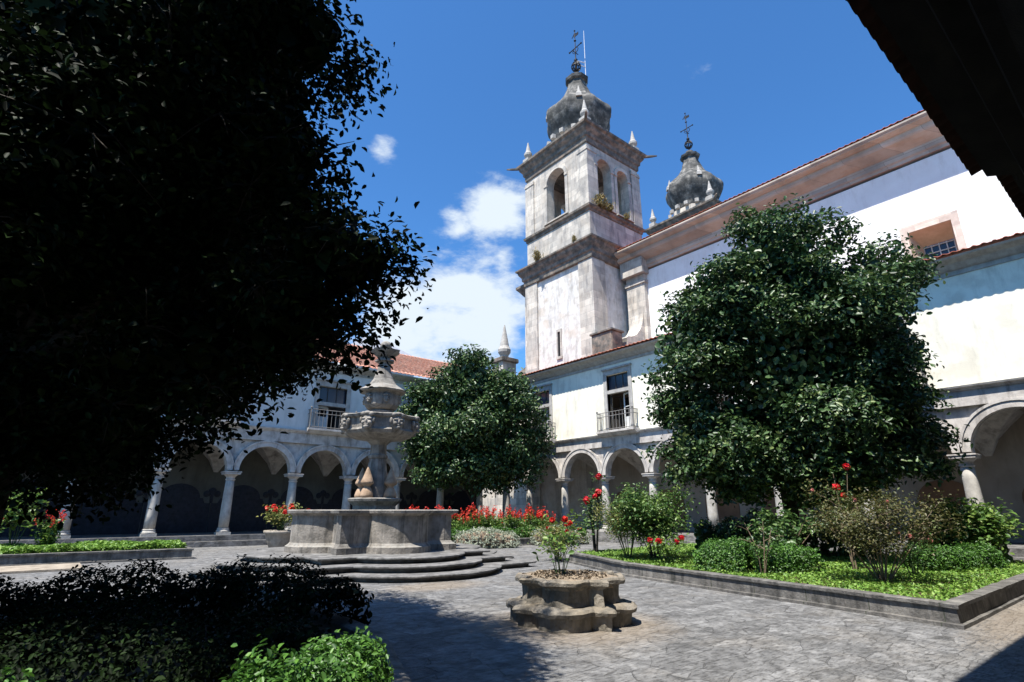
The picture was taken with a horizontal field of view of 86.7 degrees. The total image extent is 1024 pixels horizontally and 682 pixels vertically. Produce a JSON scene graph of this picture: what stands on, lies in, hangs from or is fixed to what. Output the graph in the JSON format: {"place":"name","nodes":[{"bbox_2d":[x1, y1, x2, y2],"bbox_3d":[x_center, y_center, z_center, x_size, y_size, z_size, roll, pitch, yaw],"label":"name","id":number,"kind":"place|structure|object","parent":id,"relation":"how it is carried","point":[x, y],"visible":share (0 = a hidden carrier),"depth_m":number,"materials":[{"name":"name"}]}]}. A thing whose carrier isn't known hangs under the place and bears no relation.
{"place":"outdoors","nodes":[
{"label":"outdoors","id":0,"kind":"place"},
{"bbox_2d":[0,563,81,574],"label":"path","id":1,"kind":"structure","parent":0,"point":[34,568],"depth_m":14.94,"materials":[{"name":"stone"}]},
{"bbox_2d":[0,527,515,544],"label":"terrace","id":2,"kind":"structure","parent":0,"point":[211,536],"depth_m":24.35,"materials":[{"name":"stone"}]},
{"bbox_2d":[0,344,505,538],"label":"cloister wing","id":3,"kind":"structure","parent":2,"relation":"on","point":[314,458],"depth_m":29.44,"materials":[{"name":"white paint"}]},
{"bbox_2d":[312,378,351,429],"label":"window","id":4,"kind":"structure","parent":3,"relation":"in","point":[331,397],"depth_m":30.59,"materials":[{"name":"stone"}]},
{"bbox_2d":[332,337,413,376],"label":"distant house","id":5,"kind":"structure","parent":0,"point":[381,341],"depth_m":52.35,"materials":[{"name":"paint"}]},
{"bbox_2d":[453,526,520,548],"bbox_3d":[-1.077,8.679,23.975,3.210,0.923,1.481,8,-19,-24],"label":"santolina","id":6,"kind":"object","parent":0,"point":[496,538],"visible":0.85,"depth_m":23.64,"materials":[{"name":"white plant"}]},
{"bbox_2d":[483,284,526,519],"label":"church facade","id":7,"kind":"structure","parent":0,"point":[518,500],"depth_m":44.12,"materials":[{"name":"white paint"}]},
{"bbox_2d":[492,325,518,373],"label":"pinnacle","id":8,"kind":"object","parent":7,"relation":"on","point":[505,360],"visible":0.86,"depth_m":48.73,"materials":[{"name":"stone"}]},
{"bbox_2d":[0,541,1023,681],"bbox_3d":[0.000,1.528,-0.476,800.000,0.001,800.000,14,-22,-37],"label":"ground","id":9,"kind":"structure","parent":0,"point":[465,630],"depth_m":7.07,"materials":[{"name":"grey stone"}]},
{"bbox_2d":[0,546,193,565],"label":"planting bed","id":10,"kind":"object","parent":9,"relation":"on","point":[83,557],"visible":0.59,"depth_m":17.15,"materials":[{"name":"stone"}]},
{"bbox_2d":[0,488,49,544],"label":"leafy bush","id":11,"kind":"object","parent":10,"relation":"on","point":[14,520],"visible":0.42,"depth_m":17.77,"materials":[{"name":"green plant"}]},
{"bbox_2d":[30,509,66,544],"bbox_3d":[-15.252,6.227,17.793,0.919,1.408,1.005,14,-22,-37],"label":"salvia","id":12,"kind":"object","parent":10,"relation":"on","point":[48,536],"visible":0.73,"depth_m":17.71,"materials":[{"name":"green plant"}]},
{"bbox_2d":[0,539,186,553],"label":"ground cover","id":13,"kind":"object","parent":10,"relation":"on","point":[77,546],"visible":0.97,"depth_m":17.61,"materials":[{"name":"green plant"}]},
{"bbox_2d":[1,586,411,681],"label":"planting bed","id":14,"kind":"object","parent":9,"relation":"on","point":[399,670],"visible":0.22,"depth_m":5.99,"materials":[{"name":"stone"}]},
{"bbox_2d":[0,666,46,681],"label":"hedge","id":15,"kind":"object","parent":14,"relation":"on","point":[28,671],"visible":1,"depth_m":2.62,"materials":[{"name":"green plant"}]},
{"bbox_2d":[0,589,335,681],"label":"hedge","id":16,"kind":"object","parent":14,"relation":"on","point":[74,631],"visible":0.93,"depth_m":4.42,"materials":[{"name":"green plant"}]},
{"bbox_2d":[0,553,373,638],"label":"hedge","id":17,"kind":"object","parent":14,"relation":"on","point":[234,595],"visible":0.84,"depth_m":7.08,"materials":[{"name":"green plant"}]},
{"bbox_2d":[0,0,439,530],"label":"camellia tree","id":18,"kind":"object","parent":14,"relation":"on","point":[177,238],"visible":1,"depth_m":4.86,"materials":[{"name":"green plant"}]},
{"bbox_2d":[220,626,393,681],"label":"hedge","id":19,"kind":"object","parent":14,"relation":"on","point":[326,658],"visible":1,"depth_m":3.09,"materials":[{"name":"green plant"}]},
{"bbox_2d":[183,539,266,547],"bbox_3d":[-12.962,9.510,25.198,41.760,0.440,0.428,14,-22,-37],"label":"step","id":20,"kind":"object","parent":9,"relation":"on","point":[198,544],"visible":0.12,"depth_m":24.84,"materials":[{"name":"stone"}]},
{"bbox_2d":[263,530,290,546],"bbox_3d":[-9.999,8.557,23.367,1.400,0.770,1.400,14,-22,-37],"label":"flower pot","id":21,"kind":"object","parent":9,"relation":"on","point":[277,538],"visible":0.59,"depth_m":22.90,"materials":[{"name":"stone"}]},
{"bbox_2d":[256,501,309,530],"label":"geranium","id":22,"kind":"object","parent":21,"relation":"in","point":[280,515],"visible":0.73,"depth_m":23.40,"materials":[{"name":"green plant"}]},
{"bbox_2d":[186,341,536,583],"bbox_3d":[-4.323,3.471,17.581,9.455,7.263,9.457,5,-18,-15],"label":"fountain","id":23,"kind":"object","parent":9,"relation":"on","point":[373,535],"visible":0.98,"depth_m":15.08,"materials":[{"name":"stone"}]},
{"bbox_2d":[452,537,533,545],"bbox_3d":[-2.468,9.931,26.846,9.011,0.436,5.716,14,-22,-37],"label":"planting bed","id":24,"kind":"object","parent":9,"relation":"on","point":[524,541],"visible":0.05,"depth_m":25.81,"materials":[{"name":"stone"}]},
{"bbox_2d":[451,508,464,538],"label":"salvia","id":25,"kind":"object","parent":24,"relation":"on","point":[453,525],"visible":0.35,"depth_m":24.88,"materials":[{"name":"green plant"}]},
{"bbox_2d":[451,514,467,529],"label":"salvia","id":26,"kind":"object","parent":24,"relation":"on","point":[462,517],"visible":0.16,"depth_m":25.67,"materials":[{"name":"red plant"}]},
{"bbox_2d":[461,512,479,530],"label":"salvia","id":27,"kind":"object","parent":24,"relation":"on","point":[469,525],"visible":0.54,"depth_m":25.11,"materials":[{"name":"green plant"}]},
{"bbox_2d":[393,344,556,517],"bbox_3d":[-2.043,5.566,31.010,8.846,10.765,8.970,14,-22,-37],"label":"camellia tree","id":28,"kind":"object","parent":24,"relation":"on","point":[474,416],"visible":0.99,"depth_m":29.85,"materials":[{"name":"green plant"}]},
{"bbox_2d":[465,504,487,530],"bbox_3d":[-1.743,8.710,26.049,1.195,1.696,1.229,-1,-17,4],"label":"salvia","id":29,"kind":"object","parent":24,"relation":"on","point":[470,515],"visible":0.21,"depth_m":26.09,"materials":[{"name":"red plant"}]},
{"bbox_2d":[468,502,496,529],"bbox_3d":[-1.364,8.494,25.505,1.174,1.780,1.113,-9,-19,26],"label":"salvia","id":30,"kind":"object","parent":24,"relation":"on","point":[486,523],"visible":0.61,"depth_m":25.46,"materials":[{"name":"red plant"}]},
{"bbox_2d":[486,506,503,529],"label":"salvia","id":31,"kind":"object","parent":24,"relation":"on","point":[496,522],"visible":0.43,"depth_m":26.21,"materials":[{"name":"red plant"}]},
{"bbox_2d":[451,523,542,540],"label":"hedge","id":32,"kind":"object","parent":24,"relation":"on","point":[518,531],"visible":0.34,"depth_m":25.81,"materials":[{"name":"green plant"}]},
{"bbox_2d":[498,504,520,531],"bbox_3d":[-0.064,8.876,26.576,1.109,1.682,1.052,11,-20,-32],"label":"salvia","id":33,"kind":"object","parent":24,"relation":"on","point":[512,522],"visible":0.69,"depth_m":26.44,"materials":[{"name":"green plant"}]},
{"bbox_2d":[501,506,519,527],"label":"salvia","id":34,"kind":"object","parent":24,"relation":"on","point":[507,515],"visible":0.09,"depth_m":28.01,"materials":[{"name":"red plant"}]},
{"bbox_2d":[514,511,531,535],"bbox_3d":[0.414,9.206,27.094,0.975,1.346,0.948,-13,-21,35],"label":"salvia","id":35,"kind":"object","parent":24,"relation":"on","point":[520,524],"visible":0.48,"depth_m":27.11,"materials":[{"name":"green plant"}]},
{"bbox_2d":[514,508,536,526],"bbox_3d":[0.722,9.407,28.017,1.073,1.524,1.104,6,-18,-18],"label":"salvia","id":36,"kind":"object","parent":24,"relation":"on","point":[526,514],"visible":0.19,"depth_m":28.06,"materials":[{"name":"red plant"}]},
{"bbox_2d":[520,504,543,534],"bbox_3d":[0.919,9.210,27.770,1.162,1.761,1.102,15,-23,-40],"label":"salvia","id":37,"kind":"object","parent":24,"relation":"on","point":[531,522],"visible":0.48,"depth_m":27.66,"materials":[{"name":"green plant"}]},
{"bbox_2d":[528,504,546,527],"bbox_3d":[1.343,9.483,28.631,1.095,1.750,1.154,2,-17,-5],"label":"salvia","id":38,"kind":"object","parent":24,"relation":"on","point":[535,516],"visible":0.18,"depth_m":28.52,"materials":[{"name":"red plant"}]},
{"bbox_2d":[541,510,556,527],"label":"salvia","id":39,"kind":"object","parent":24,"relation":"on","point":[544,519],"visible":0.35,"depth_m":28.03,"materials":[{"name":"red plant"}]},
{"bbox_2d":[529,525,590,544],"bbox_3d":[2.297,9.441,26.435,3.317,0.938,1.554,9,-19,-26],"label":"santolina","id":40,"kind":"object","parent":9,"relation":"on","point":[535,538],"visible":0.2,"depth_m":26.12,"materials":[{"name":"plant"}]},
{"bbox_2d":[506,569,636,633],"bbox_3d":[0.886,3.935,8.299,2.004,0.760,2.013,-4,-18,13],"label":"stone planter","id":41,"kind":"object","parent":9,"relation":"on","point":[570,601],"visible":0.98,"depth_m":7.73,"materials":[{"name":"stone"}]},
{"bbox_2d":[530,509,598,573],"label":"rose plant","id":42,"kind":"object","parent":41,"relation":"in","point":[562,545],"visible":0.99,"depth_m":8.45,"materials":[{"name":"green plant"}]},
{"bbox_2d":[507,30,656,528],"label":"bell tower","id":43,"kind":"structure","parent":9,"relation":"on","point":[576,293],"depth_m":42.26,"materials":[{"name":"paint"}]},
{"bbox_2d":[532,246,543,260],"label":"grass tuft","id":44,"kind":"object","parent":43,"relation":"on","point":[536,256],"visible":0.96,"depth_m":43.01,"materials":[{"name":"plant"}]},
{"bbox_2d":[556,329,562,359],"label":"slit window","id":45,"kind":"structure","parent":43,"relation":"in","point":[558,332],"depth_m":40.21,"materials":[{"name":"white stone"}]},
{"bbox_2d":[578,31,586,84],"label":"lightning mast","id":46,"kind":"object","parent":43,"relation":"attached to","point":[584,62],"visible":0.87,"depth_m":50.30,"materials":[{"name":"metal"}]},
{"bbox_2d":[591,193,609,208],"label":"grass tuft","id":47,"kind":"object","parent":43,"relation":"on","point":[602,204],"visible":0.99,"depth_m":40.95,"materials":[{"name":"plant"}]},
{"bbox_2d":[605,202,614,211],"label":"grass tuft","id":48,"kind":"object","parent":43,"relation":"on","point":[610,208],"visible":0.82,"depth_m":41.47,"materials":[{"name":"plant"}]},
{"bbox_2d":[623,212,630,219],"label":"grass tuft","id":49,"kind":"object","parent":43,"relation":"on","point":[626,216],"visible":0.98,"depth_m":42.69,"materials":[{"name":"plant"}]},
{"bbox_2d":[568,543,1023,629],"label":"planting bed","id":50,"kind":"object","parent":9,"relation":"on","point":[965,611],"visible":0.45,"depth_m":9.48,"materials":[{"name":"stone"}]},
{"bbox_2d":[575,471,610,552],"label":"rose bush","id":51,"kind":"object","parent":50,"relation":"on","point":[587,500],"visible":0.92,"depth_m":17.52,"materials":[{"name":"green plant"}]},
{"bbox_2d":[585,491,670,557],"bbox_3d":[3.536,5.305,15.545,2.499,1.935,2.303,14,-22,-37],"label":"feathery bush","id":52,"kind":"object","parent":50,"relation":"on","point":[613,522],"visible":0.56,"depth_m":15.46,"materials":[{"name":"green plant"}]},
{"bbox_2d":[596,482,708,558],"bbox_3d":[3.890,5.155,15.430,2.787,2.159,3.372,1,-17,-3],"label":"leafy bush","id":53,"kind":"object","parent":50,"relation":"on","point":[648,508],"visible":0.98,"depth_m":14.88,"materials":[{"name":"green plant"}]},
{"bbox_2d":[637,533,688,564],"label":"geranium","id":54,"kind":"object","parent":50,"relation":"on","point":[667,549],"visible":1,"depth_m":13.72,"materials":[{"name":"green plant"}]},
{"bbox_2d":[725,516,793,572],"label":"rose bush","id":55,"kind":"object","parent":50,"relation":"on","point":[760,546],"visible":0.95,"depth_m":11.56,"materials":[{"name":"green plant"}]},
{"bbox_2d":[692,532,827,576],"bbox_3d":[5.387,4.729,12.007,2.722,0.922,1.285,-5,-18,15],"label":"hedge","id":56,"kind":"object","parent":50,"relation":"on","point":[801,558],"visible":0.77,"depth_m":11.79,"materials":[{"name":"green plant"}]},
{"bbox_2d":[740,503,826,562],"bbox_3d":[6.386,4.679,12.934,1.896,1.579,1.978,3,-18,-10],"label":"hydrangea","id":57,"kind":"object","parent":50,"relation":"on","point":[785,528],"visible":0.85,"depth_m":12.78,"materials":[{"name":"green plant"}]},
{"bbox_2d":[692,505,882,558],"bbox_3d":[8.287,5.877,16.735,5.212,1.620,2.048,-7,-18,20],"label":"shrubbery","id":58,"kind":"object","parent":50,"relation":"on","point":[704,532],"visible":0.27,"depth_m":16.65,"materials":[{"name":"green plant"}]},
{"bbox_2d":[577,543,1023,600],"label":"ground cover","id":59,"kind":"object","parent":50,"relation":"on","point":[955,579],"visible":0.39,"depth_m":11.19,"materials":[{"name":"green plant"}]},
{"bbox_2d":[632,193,973,547],"bbox_3d":[8.267,1.028,16.019,7.684,10.513,8.065,14,-22,-37],"label":"camellia tree","id":60,"kind":"object","parent":50,"relation":"on","point":[828,356],"visible":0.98,"depth_m":14.98,"materials":[{"name":"green plant"}]},
{"bbox_2d":[825,460,870,569],"bbox_3d":[7.758,4.079,12.686,1.011,2.567,1.014,1,-17,-3],"label":"rose bush","id":61,"kind":"object","parent":50,"relation":"on","point":[846,466],"visible":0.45,"depth_m":12.80,"materials":[{"name":"green plant"}]},
{"bbox_2d":[795,477,981,582],"bbox_3d":[7.053,3.682,10.489,3.554,2.031,2.908,14,-22,-37],"label":"azalea shrub","id":62,"kind":"object","parent":50,"relation":"on","point":[878,539],"visible":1,"depth_m":10.40,"materials":[{"name":"green plant"}]},
{"bbox_2d":[882,525,950,578],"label":"rose bush","id":63,"kind":"object","parent":50,"relation":"on","point":[910,557],"visible":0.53,"depth_m":11.06,"materials":[{"name":"green plant"}]},
{"bbox_2d":[900,539,1009,572],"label":"hedge","id":64,"kind":"object","parent":50,"relation":"on","point":[971,556],"visible":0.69,"depth_m":12.30,"materials":[{"name":"green plant"}]},
{"bbox_2d":[908,513,1013,562],"bbox_3d":[12.219,5.335,14.919,1.393,1.586,2.250,14,-22,-37],"label":"shrubbery","id":65,"kind":"object","parent":50,"relation":"on","point":[1005,555],"visible":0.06,"depth_m":14.54,"materials":[{"name":"green plant"}]},
{"bbox_2d":[900,497,1023,557],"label":"leafy bush","id":66,"kind":"object","parent":50,"relation":"on","point":[982,514],"visible":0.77,"depth_m":14.04,"materials":[{"name":"green plant"}]},
{"bbox_2d":[588,536,1023,560],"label":"step","id":67,"kind":"object","parent":9,"relation":"on","point":[601,539],"depth_m":27.05,"materials":[{"name":"stone"}]},
{"bbox_2d":[614,110,1023,345],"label":"church","id":68,"kind":"structure","parent":9,"relation":"on","point":[916,180],"depth_m":28.48,"materials":[{"name":"paint"}]},
{"bbox_2d":[899,210,966,261],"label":"window","id":69,"kind":"structure","parent":68,"relation":"in","point":[946,237],"depth_m":26.58,"materials":[{"name":"beige stone"}]},
{"bbox_2d":[522,518,591,560],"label":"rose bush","id":70,"kind":"object","parent":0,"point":[555,528],"visible":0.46,"depth_m":17.93,"materials":[{"name":"green plant"}]},
{"bbox_2d":[298,0,923,379],"label":"sky","id":71,"kind":"structure","parent":0,"point":[767,89],"materials":[{"name":"blue"}]},
{"bbox_2d":[644,113,723,234],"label":"bell tower","id":72,"kind":"structure","parent":0,"point":[694,187],"depth_m":57.10,"materials":[{"name":"stone"}]},
{"bbox_2d":[515,528,1023,556],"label":"terrace","id":73,"kind":"structure","parent":0,"point":[1016,549],"depth_m":21.52,"materials":[{"name":"stone"}]},
{"bbox_2d":[506,232,1023,542],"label":"cloister wing","id":74,"kind":"structure","parent":73,"relation":"on","point":[971,327],"depth_m":20.30,"materials":[{"name":"white paint"}]},
{"bbox_2d":[530,383,552,438],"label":"window","id":75,"kind":"structure","parent":74,"relation":"in","point":[547,397],"depth_m":35.16,"materials":[{"name":"stone"}]},
{"bbox_2d":[589,327,623,354],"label":"parapet block","id":76,"kind":"structure","parent":74,"relation":"on","point":[607,339],"depth_m":35.92,"materials":[{"name":"grey stone"}]},
{"bbox_2d":[601,363,634,430],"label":"window","id":77,"kind":"structure","parent":74,"relation":"in","point":[622,382],"depth_m":30.77,"materials":[{"name":"stone"}]},
{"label":"terrace","id":78,"kind":"structure","parent":0,"visible":0},
{"bbox_2d":[845,0,1023,218],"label":"cloister wing","id":79,"kind":"structure","parent":78,"relation":"on","point":[958,65],"depth_m":6.61,"materials":[{"name":"black"}]}
]}

